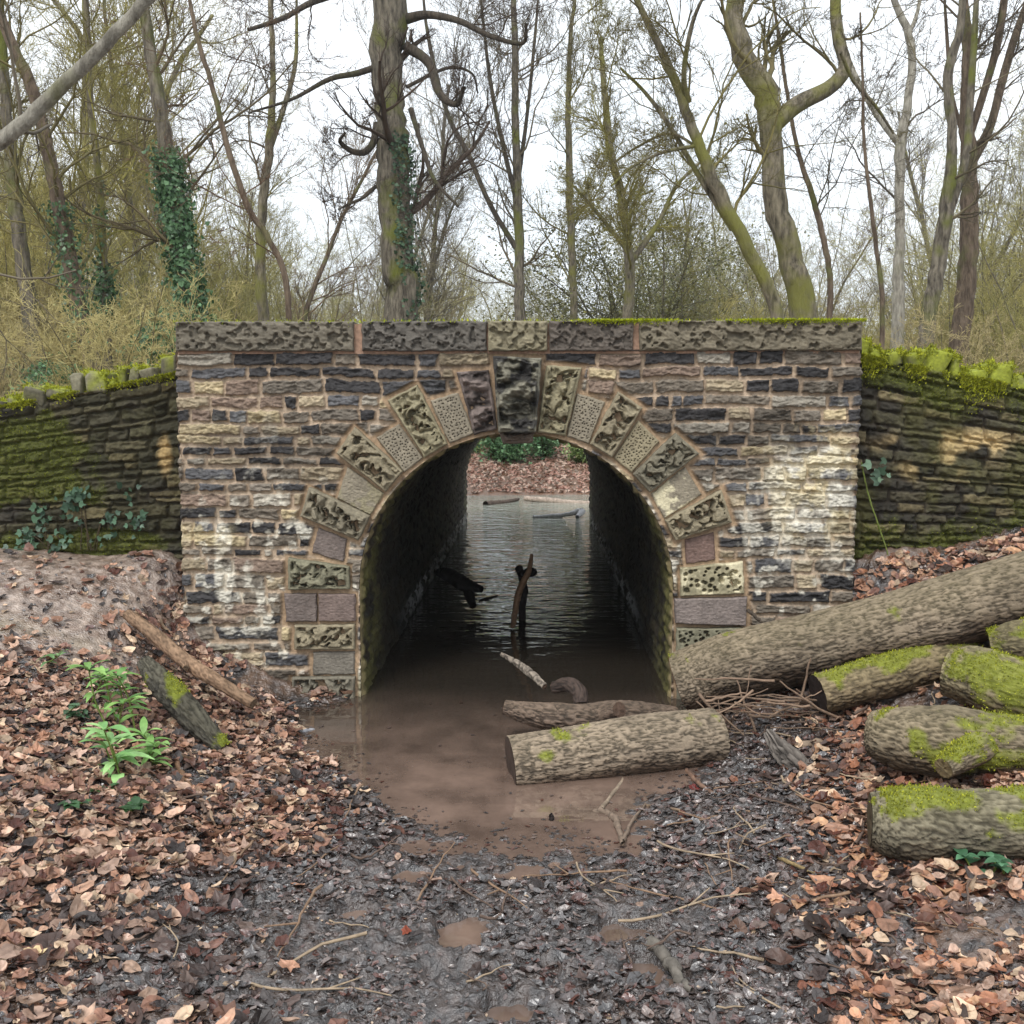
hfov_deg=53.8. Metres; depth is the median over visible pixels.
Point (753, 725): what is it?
brushwood stick
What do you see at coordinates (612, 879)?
twig
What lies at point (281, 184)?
bare tree
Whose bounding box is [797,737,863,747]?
straight stick
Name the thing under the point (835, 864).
twig
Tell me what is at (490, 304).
sapling clump
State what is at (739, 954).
twig
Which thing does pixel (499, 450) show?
bramble bush
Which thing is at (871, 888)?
twig
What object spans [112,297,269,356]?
bare shrub
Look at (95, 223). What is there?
sapling clump
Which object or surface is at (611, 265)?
sapling clump
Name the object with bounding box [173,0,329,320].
slim forked tree
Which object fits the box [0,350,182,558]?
wing wall
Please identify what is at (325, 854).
twig
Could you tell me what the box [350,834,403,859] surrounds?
twig
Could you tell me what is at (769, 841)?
twig
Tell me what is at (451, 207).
bare tree
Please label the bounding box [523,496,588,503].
shore log
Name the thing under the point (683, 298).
bare tree
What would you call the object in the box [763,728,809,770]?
driftwood
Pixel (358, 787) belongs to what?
twig
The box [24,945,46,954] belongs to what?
pale leaf
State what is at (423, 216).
bare tree
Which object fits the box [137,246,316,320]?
bare shrub
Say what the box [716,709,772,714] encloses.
brushwood stick
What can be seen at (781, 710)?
brushwood stick
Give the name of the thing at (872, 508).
vine stem
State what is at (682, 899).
twig
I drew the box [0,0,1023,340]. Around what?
sky
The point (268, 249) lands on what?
sapling clump
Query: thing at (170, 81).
bare tree
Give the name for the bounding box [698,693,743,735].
brushwood stick
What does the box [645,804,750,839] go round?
long twig
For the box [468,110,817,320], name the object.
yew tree
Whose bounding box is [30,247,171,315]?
sapling clump
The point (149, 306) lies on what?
bare shrub
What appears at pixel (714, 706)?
brushwood stick
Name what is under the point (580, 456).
bramble bush
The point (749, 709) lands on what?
brushwood stick
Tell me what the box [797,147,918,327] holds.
bare tree
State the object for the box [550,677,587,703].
dark branch stump
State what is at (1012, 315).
bare shrub
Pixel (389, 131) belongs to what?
oak tree
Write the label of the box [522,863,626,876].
twig
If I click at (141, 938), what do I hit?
twig
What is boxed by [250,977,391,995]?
twig
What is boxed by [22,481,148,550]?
climbing ivy
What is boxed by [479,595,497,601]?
floating stick
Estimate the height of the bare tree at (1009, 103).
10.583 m
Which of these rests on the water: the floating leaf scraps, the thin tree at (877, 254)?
the floating leaf scraps
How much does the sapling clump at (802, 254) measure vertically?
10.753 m
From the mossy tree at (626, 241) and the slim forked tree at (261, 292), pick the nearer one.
the slim forked tree at (261, 292)
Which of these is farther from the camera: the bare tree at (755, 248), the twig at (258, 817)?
the bare tree at (755, 248)
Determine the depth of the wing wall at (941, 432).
5.58 m
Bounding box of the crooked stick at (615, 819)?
[593,803,645,845]
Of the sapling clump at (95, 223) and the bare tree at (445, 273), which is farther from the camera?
the bare tree at (445, 273)
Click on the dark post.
(520, 570)
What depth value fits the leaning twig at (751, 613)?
5.30 m
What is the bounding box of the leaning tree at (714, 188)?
[542,0,880,318]
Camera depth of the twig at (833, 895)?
3.12 m
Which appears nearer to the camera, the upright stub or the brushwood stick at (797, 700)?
the upright stub
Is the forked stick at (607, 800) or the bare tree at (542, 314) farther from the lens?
the bare tree at (542, 314)
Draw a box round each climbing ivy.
[2,503,69,553]
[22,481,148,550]
[860,457,890,485]
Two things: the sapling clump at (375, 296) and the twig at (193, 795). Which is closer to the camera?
the twig at (193, 795)
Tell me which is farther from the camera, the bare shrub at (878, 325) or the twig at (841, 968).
the bare shrub at (878, 325)
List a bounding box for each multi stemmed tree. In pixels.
[853,0,1023,348]
[898,0,1023,365]
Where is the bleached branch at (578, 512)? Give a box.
[533,508,585,517]
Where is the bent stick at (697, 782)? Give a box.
[685,768,722,810]
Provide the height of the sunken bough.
0.270 m
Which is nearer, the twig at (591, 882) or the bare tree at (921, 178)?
the twig at (591, 882)
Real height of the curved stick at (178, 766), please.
0.060 m
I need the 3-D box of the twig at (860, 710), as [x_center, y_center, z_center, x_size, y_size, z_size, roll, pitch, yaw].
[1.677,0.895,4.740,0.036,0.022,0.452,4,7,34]
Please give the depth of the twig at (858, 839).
3.53 m
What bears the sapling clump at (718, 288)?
on the ground
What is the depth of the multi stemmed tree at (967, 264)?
14.40 m
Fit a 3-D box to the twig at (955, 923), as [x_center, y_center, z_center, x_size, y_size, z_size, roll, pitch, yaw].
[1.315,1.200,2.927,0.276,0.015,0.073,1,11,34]
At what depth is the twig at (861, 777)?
4.01 m
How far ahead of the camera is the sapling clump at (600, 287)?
53.50 m
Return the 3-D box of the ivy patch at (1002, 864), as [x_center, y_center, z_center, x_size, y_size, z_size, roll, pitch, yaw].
[1.500,1.122,3.205,0.177,0.088,0.158,0,6,1]
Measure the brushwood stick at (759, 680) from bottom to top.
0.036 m
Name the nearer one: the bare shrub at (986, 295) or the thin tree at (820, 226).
the thin tree at (820, 226)
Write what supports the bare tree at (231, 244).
on the ground
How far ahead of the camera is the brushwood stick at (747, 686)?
4.81 m
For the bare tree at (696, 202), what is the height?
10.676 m
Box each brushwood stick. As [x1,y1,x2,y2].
[694,677,774,681]
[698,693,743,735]
[705,692,745,702]
[706,695,784,702]
[706,703,774,707]
[712,688,767,707]
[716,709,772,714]
[719,689,753,712]
[724,704,758,712]
[734,701,759,714]
[736,680,757,732]
[743,665,751,713]
[745,702,809,707]
[747,713,799,718]
[752,707,817,712]
[756,694,799,697]
[761,699,808,703]
[767,695,816,701]
[769,694,811,718]
[770,727,839,730]
[780,680,839,719]
[784,703,842,713]
[796,658,811,704]
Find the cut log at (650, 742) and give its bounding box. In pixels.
[505,708,729,784]
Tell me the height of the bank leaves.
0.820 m
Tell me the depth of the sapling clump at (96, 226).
24.39 m
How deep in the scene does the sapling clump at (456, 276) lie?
41.25 m
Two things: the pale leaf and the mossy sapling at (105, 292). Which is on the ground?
the mossy sapling at (105, 292)
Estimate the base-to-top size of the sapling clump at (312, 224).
10.639 m
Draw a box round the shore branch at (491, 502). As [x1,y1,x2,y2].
[483,498,519,504]
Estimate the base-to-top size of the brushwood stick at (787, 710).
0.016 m
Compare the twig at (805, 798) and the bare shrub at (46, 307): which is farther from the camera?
the bare shrub at (46, 307)
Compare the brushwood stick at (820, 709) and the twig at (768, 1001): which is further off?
the brushwood stick at (820, 709)
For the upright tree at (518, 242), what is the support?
on the ground
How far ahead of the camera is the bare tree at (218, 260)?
41.66 m
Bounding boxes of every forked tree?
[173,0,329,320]
[811,0,983,348]
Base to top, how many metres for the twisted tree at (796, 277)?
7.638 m
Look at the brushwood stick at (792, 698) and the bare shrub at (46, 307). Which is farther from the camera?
the bare shrub at (46, 307)
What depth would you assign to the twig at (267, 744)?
4.50 m
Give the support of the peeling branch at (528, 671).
on the water
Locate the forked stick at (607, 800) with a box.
[601,777,622,807]
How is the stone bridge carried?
on the ground
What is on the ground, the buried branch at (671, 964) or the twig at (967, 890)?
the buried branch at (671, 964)
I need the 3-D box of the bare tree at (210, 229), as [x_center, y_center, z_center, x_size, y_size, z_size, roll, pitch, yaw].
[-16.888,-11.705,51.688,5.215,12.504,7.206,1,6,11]
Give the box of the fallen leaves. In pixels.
[0,528,1023,1023]
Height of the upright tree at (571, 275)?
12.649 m
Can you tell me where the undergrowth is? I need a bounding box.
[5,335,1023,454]
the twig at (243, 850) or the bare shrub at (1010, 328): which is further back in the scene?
the bare shrub at (1010, 328)
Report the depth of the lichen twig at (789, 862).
3.42 m
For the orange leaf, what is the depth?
2.96 m
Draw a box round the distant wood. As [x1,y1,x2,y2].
[127,235,1014,345]
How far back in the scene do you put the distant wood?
65.01 m
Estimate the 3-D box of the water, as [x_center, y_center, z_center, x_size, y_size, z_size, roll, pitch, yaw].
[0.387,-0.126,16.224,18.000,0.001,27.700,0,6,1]
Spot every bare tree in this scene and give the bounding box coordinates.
[0,0,233,270]
[0,0,311,326]
[0,42,126,287]
[1,0,277,299]
[1,143,67,251]
[2,89,35,201]
[2,126,35,212]
[9,0,324,308]
[69,145,212,302]
[91,107,264,294]
[107,178,157,308]
[147,74,360,319]
[150,183,238,306]
[198,231,270,312]
[207,213,304,305]
[227,235,298,319]
[276,21,447,321]
[311,253,378,321]
[312,272,357,321]
[341,6,508,320]
[348,213,413,320]
[354,108,491,313]
[358,262,384,318]
[370,214,485,319]
[376,130,491,320]
[431,224,491,320]
[437,263,476,320]
[440,256,493,320]
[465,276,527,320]
[500,265,564,318]
[533,299,555,320]
[595,180,662,316]
[601,179,718,315]
[622,145,733,320]
[652,154,740,320]
[691,187,781,319]
[722,228,787,314]
[723,198,772,317]
[731,219,843,316]
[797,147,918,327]
[859,41,1014,340]
[864,258,918,336]
[868,263,905,328]
[888,96,1023,334]
[950,178,1023,329]
[959,196,1022,263]
[975,87,1023,299]
[994,175,1023,254]
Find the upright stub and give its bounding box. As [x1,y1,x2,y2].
[549,813,553,820]
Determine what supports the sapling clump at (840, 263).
on the ground
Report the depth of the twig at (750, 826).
3.73 m
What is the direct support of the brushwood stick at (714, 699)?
on the brushwood stick at (703, 699)
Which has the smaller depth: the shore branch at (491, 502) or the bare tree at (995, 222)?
the shore branch at (491, 502)
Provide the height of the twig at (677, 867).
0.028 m
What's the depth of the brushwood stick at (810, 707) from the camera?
4.78 m
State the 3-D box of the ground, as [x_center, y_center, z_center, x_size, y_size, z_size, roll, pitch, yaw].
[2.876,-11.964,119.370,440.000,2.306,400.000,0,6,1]
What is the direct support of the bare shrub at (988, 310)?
on the ground
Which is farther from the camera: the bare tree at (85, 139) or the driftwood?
the bare tree at (85, 139)
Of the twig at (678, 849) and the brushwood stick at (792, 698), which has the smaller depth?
the twig at (678, 849)
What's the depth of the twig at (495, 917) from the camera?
3.10 m
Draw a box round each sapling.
[0,0,154,387]
[0,0,217,370]
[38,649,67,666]
[70,0,317,320]
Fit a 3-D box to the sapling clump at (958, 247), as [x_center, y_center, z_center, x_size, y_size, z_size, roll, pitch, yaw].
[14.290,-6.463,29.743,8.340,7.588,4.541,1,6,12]
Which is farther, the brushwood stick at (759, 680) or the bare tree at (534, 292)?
the bare tree at (534, 292)
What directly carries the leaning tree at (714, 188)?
on the ground
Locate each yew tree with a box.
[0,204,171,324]
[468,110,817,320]
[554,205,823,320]
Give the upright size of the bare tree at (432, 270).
13.271 m
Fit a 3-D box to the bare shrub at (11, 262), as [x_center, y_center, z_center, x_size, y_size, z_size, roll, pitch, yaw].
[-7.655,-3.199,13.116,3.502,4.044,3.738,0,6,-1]
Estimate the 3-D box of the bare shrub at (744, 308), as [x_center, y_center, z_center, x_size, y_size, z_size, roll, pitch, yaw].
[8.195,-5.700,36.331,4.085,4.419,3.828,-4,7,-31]
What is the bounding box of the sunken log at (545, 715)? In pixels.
[502,700,678,729]
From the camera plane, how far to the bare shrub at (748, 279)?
31.59 m
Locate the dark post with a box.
[515,565,536,620]
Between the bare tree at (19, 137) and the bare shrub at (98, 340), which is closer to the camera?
the bare shrub at (98, 340)
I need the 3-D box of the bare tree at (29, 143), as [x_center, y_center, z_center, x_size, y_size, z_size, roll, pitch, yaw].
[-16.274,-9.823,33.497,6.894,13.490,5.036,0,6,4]
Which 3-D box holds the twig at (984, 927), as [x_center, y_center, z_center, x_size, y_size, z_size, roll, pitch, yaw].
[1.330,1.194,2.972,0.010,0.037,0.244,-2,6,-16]
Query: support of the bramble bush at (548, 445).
on the ground
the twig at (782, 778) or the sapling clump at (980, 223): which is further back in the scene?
the sapling clump at (980, 223)
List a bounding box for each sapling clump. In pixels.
[0,45,106,292]
[0,93,234,324]
[0,141,43,267]
[1,26,214,314]
[2,65,216,323]
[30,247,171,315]
[58,240,169,316]
[120,245,246,320]
[141,211,380,323]
[167,177,302,321]
[195,86,443,321]
[207,266,321,312]
[231,228,383,320]
[239,205,372,322]
[252,241,383,320]
[269,246,327,319]
[282,84,511,323]
[305,220,511,320]
[349,277,480,320]
[371,204,497,320]
[418,160,714,320]
[448,273,546,320]
[455,256,545,321]
[456,244,610,320]
[472,226,581,320]
[488,111,676,322]
[511,180,691,320]
[525,272,598,323]
[558,227,688,317]
[594,246,739,314]
[641,78,909,320]
[643,195,839,319]
[665,256,763,319]
[704,272,785,317]
[722,143,958,339]
[722,159,824,317]
[747,248,891,332]
[779,223,873,328]
[802,114,1022,347]
[809,23,1023,367]
[815,128,1023,343]
[823,79,1023,358]
[859,163,1023,348]
[887,160,1023,340]
[906,206,1015,335]
[907,225,1023,328]
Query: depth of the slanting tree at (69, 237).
10.28 m
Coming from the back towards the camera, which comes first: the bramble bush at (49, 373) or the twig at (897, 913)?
the bramble bush at (49, 373)
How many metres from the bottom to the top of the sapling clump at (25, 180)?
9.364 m
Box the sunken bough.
[435,568,483,608]
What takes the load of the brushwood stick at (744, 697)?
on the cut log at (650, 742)
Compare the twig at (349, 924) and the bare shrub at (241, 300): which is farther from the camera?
the bare shrub at (241, 300)
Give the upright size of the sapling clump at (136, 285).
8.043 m
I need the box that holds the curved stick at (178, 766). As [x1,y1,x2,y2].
[173,758,197,820]
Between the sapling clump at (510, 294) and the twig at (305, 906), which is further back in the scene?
the sapling clump at (510, 294)
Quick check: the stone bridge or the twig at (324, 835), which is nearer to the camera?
the twig at (324, 835)
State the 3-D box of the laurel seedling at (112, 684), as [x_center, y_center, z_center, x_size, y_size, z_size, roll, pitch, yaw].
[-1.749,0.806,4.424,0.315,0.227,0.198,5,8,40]
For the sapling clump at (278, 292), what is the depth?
53.10 m
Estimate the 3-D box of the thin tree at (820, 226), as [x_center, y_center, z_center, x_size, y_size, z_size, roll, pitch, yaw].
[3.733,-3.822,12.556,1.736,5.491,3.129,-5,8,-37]
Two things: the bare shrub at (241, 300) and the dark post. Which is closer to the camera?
the dark post
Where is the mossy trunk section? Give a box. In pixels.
[808,642,979,713]
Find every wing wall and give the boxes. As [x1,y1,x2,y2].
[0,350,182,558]
[854,335,1023,559]
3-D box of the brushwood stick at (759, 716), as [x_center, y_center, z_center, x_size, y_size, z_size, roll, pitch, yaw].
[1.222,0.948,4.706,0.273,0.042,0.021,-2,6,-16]
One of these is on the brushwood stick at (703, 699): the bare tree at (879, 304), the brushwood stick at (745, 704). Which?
the brushwood stick at (745, 704)
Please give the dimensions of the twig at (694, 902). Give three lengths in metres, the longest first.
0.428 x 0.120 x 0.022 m
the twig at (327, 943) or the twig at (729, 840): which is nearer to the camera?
the twig at (327, 943)
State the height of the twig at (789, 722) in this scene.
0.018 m
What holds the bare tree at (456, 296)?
on the ground
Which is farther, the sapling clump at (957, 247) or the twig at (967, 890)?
the sapling clump at (957, 247)
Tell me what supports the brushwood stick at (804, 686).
on the brushwood stick at (764, 695)
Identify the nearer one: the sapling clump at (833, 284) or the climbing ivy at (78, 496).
the climbing ivy at (78, 496)
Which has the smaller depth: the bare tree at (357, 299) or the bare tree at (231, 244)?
the bare tree at (231, 244)
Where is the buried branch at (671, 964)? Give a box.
[646,935,693,993]
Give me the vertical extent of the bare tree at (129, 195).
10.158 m
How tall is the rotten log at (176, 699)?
0.369 m
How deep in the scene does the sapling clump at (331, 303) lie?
37.48 m
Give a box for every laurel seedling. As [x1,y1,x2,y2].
[65,660,149,741]
[79,721,154,782]
[83,668,140,713]
[115,716,173,766]
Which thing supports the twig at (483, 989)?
on the ground
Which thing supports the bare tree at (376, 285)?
on the ground
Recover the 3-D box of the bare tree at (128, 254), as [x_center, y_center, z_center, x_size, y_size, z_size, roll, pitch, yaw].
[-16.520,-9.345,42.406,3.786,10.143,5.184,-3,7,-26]
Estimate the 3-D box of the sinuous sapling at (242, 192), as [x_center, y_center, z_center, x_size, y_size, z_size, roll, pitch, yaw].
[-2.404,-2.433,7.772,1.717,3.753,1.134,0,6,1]
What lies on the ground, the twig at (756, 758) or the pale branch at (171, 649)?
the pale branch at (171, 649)
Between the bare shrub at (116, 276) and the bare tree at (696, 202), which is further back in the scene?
the bare tree at (696, 202)
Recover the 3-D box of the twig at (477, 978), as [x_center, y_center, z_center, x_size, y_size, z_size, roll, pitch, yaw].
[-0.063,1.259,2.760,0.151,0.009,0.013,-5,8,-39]
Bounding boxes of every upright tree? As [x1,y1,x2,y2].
[349,0,597,320]
[461,0,634,319]
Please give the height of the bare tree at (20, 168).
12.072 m
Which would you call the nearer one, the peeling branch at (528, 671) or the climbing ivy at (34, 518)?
the peeling branch at (528, 671)
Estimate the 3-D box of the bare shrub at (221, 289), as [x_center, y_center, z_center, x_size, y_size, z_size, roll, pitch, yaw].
[-7.362,-5.016,24.322,5.010,5.876,7.272,-1,6,-8]
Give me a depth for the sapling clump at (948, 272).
33.86 m
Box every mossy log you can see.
[863,705,1023,779]
[866,781,1023,860]
[939,645,1023,715]
[985,617,1023,658]
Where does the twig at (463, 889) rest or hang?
on the ground
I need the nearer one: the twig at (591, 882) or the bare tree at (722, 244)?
the twig at (591, 882)
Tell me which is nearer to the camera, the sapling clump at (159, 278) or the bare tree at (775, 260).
the sapling clump at (159, 278)
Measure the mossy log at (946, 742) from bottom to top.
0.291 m
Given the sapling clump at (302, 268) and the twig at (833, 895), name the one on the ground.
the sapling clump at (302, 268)
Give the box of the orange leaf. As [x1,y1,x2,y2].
[401,925,411,934]
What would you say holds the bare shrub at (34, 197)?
on the ground
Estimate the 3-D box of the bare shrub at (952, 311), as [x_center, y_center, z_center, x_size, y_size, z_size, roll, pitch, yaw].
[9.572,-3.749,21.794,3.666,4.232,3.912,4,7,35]
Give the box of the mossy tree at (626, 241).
[537,0,750,318]
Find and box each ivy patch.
[56,783,148,812]
[63,703,89,719]
[953,848,1014,874]
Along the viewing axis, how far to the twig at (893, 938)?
2.84 m
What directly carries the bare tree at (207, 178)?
on the ground
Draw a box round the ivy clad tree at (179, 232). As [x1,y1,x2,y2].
[35,0,361,334]
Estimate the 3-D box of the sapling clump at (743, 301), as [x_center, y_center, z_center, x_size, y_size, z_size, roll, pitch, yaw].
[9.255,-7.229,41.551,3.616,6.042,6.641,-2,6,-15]
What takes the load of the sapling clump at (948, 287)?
on the ground
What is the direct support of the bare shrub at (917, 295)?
on the ground
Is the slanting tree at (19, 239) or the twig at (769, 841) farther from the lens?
the slanting tree at (19, 239)
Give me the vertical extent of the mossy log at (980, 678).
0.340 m
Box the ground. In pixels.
[0,439,1023,1023]
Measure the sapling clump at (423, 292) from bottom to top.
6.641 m
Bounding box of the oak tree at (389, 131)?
[215,0,581,321]
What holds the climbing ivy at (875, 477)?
attached to the wing wall at (941, 432)
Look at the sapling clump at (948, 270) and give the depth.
30.96 m
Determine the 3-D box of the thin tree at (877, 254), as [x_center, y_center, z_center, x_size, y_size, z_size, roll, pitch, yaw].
[3.793,-3.013,10.620,0.746,4.309,0.641,-1,6,-13]
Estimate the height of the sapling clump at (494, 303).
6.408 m
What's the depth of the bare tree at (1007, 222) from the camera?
28.72 m
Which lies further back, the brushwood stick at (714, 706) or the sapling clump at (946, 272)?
the sapling clump at (946, 272)
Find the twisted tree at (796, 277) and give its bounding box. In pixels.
[705,0,928,318]
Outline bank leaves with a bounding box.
[467,443,589,493]
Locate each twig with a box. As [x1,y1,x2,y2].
[117,918,181,943]
[163,921,178,957]
[178,793,220,798]
[194,798,207,814]
[206,840,253,899]
[231,815,278,823]
[250,931,366,988]
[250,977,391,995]
[258,735,279,752]
[264,884,322,957]
[289,835,341,839]
[296,845,338,876]
[327,784,362,817]
[329,920,368,927]
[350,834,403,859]
[416,842,454,900]
[450,876,495,913]
[460,971,487,990]
[466,964,510,982]
[470,868,527,907]
[479,884,517,919]
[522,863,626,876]
[575,862,623,901]
[590,874,631,885]
[603,878,715,908]
[618,887,750,922]
[619,931,638,971]
[641,930,691,948]
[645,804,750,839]
[657,840,749,868]
[666,810,749,825]
[666,856,699,868]
[689,946,763,960]
[704,863,718,887]
[705,822,758,833]
[706,838,733,858]
[711,794,738,798]
[713,781,763,788]
[715,839,733,885]
[716,1005,765,1008]
[732,965,800,1023]
[733,732,791,736]
[733,806,755,834]
[739,824,765,848]
[739,834,790,850]
[742,790,805,813]
[745,758,771,759]
[746,609,764,622]
[753,724,774,735]
[768,853,814,873]
[780,775,805,802]
[781,719,822,723]
[789,891,849,907]
[795,793,834,807]
[804,955,881,976]
[813,860,861,867]
[839,773,887,783]
[852,703,869,715]
[853,800,867,844]
[866,886,877,890]
[871,960,905,972]
[881,931,897,946]
[883,911,916,920]
[885,979,952,999]
[913,912,993,930]
[929,966,1023,1017]
[954,879,986,909]
[964,918,994,933]
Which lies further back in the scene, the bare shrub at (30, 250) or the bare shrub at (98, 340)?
the bare shrub at (30, 250)
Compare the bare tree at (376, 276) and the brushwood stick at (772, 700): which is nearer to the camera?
the brushwood stick at (772, 700)
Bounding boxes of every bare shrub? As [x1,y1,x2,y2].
[0,114,236,363]
[0,128,131,350]
[0,145,255,368]
[0,202,132,337]
[0,217,75,361]
[0,236,274,399]
[0,250,172,369]
[0,260,125,370]
[0,305,57,396]
[0,329,46,399]
[2,214,169,362]
[58,308,171,366]
[71,167,308,333]
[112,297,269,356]
[120,264,299,320]
[134,292,303,340]
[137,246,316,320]
[198,161,326,320]
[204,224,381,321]
[655,218,847,320]
[710,280,767,319]
[727,297,781,319]
[752,279,890,337]
[846,283,911,349]
[848,233,1017,348]
[850,309,916,347]
[862,315,948,350]
[879,289,1023,374]
[886,240,1023,360]
[889,330,994,363]
[905,142,1023,372]
[911,204,1023,373]
[925,260,1021,354]
[940,214,1023,365]
[976,263,1023,372]
[997,304,1023,368]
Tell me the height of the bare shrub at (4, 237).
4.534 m
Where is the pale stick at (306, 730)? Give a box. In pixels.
[300,728,314,732]
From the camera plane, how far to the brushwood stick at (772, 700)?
4.65 m
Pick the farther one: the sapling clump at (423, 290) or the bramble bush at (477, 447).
the sapling clump at (423, 290)
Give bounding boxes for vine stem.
[861,462,887,554]
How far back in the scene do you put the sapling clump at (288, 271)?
26.36 m
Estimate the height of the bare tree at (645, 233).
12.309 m
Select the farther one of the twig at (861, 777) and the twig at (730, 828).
the twig at (861, 777)
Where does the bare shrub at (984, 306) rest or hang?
on the ground
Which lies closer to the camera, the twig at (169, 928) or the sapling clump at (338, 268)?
the twig at (169, 928)
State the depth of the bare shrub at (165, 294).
16.71 m
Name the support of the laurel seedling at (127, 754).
on the ground
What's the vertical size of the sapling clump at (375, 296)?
11.888 m
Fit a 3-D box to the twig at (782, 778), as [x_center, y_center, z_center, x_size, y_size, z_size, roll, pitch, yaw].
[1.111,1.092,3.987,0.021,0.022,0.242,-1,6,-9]
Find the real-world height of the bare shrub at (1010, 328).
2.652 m
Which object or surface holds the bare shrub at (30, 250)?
on the ground
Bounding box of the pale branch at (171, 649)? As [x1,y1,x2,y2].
[122,609,256,708]
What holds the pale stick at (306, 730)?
on the ground
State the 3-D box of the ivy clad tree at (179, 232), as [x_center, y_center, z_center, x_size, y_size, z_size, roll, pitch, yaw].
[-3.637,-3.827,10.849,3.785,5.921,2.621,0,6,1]
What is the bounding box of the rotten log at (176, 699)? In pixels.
[137,655,231,753]
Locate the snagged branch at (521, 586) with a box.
[510,554,532,628]
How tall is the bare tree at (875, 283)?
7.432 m
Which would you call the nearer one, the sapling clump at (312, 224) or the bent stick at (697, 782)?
the bent stick at (697, 782)
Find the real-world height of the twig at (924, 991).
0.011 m
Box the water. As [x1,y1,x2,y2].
[298,495,715,1022]
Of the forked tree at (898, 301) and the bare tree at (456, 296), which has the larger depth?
the bare tree at (456, 296)
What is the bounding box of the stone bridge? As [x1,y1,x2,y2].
[173,317,866,698]
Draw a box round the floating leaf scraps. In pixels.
[296,701,701,872]
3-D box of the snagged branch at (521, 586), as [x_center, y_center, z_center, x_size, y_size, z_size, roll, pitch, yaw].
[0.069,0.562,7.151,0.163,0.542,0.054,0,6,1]
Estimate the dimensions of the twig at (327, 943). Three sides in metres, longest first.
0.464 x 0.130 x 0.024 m
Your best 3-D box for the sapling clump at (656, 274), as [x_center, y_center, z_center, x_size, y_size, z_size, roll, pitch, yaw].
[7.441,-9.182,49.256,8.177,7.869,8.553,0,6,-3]
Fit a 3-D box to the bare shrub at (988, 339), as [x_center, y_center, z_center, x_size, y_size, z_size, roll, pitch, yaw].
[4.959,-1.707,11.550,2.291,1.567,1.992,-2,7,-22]
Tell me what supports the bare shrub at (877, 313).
on the ground
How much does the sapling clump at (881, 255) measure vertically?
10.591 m
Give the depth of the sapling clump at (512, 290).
38.27 m
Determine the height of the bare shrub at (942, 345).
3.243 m
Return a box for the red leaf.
[689,784,700,789]
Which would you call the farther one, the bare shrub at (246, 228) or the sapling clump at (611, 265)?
the sapling clump at (611, 265)
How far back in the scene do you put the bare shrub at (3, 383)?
11.01 m
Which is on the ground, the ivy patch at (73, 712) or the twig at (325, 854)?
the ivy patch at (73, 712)
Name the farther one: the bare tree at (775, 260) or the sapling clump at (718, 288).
the bare tree at (775, 260)
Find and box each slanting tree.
[0,0,100,371]
[0,0,173,371]
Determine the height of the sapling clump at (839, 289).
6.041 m
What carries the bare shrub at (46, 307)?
on the ground
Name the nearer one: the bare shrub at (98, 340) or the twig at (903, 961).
the twig at (903, 961)
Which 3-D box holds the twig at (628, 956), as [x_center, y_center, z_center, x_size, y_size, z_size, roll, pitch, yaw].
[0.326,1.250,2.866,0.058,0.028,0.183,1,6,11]
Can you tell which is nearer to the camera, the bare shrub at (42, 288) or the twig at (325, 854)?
the twig at (325, 854)
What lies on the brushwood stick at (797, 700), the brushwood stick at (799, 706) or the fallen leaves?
the brushwood stick at (799, 706)
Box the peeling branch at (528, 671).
[500,652,546,689]
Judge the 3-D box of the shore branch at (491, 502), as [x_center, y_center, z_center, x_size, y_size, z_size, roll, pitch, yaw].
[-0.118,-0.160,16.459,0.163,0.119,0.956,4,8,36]
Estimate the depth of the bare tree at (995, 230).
22.98 m
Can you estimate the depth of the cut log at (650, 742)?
4.35 m
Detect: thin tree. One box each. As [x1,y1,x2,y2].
[726,0,929,318]
[840,12,915,348]
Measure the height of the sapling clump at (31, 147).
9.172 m
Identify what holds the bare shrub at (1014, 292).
on the ground
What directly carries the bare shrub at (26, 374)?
on the ground
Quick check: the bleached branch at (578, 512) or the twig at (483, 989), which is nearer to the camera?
the twig at (483, 989)
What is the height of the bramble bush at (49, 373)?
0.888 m
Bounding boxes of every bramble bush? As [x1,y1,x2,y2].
[0,352,65,397]
[11,350,96,390]
[116,301,240,366]
[472,436,546,464]
[473,438,485,452]
[525,437,563,459]
[561,443,587,465]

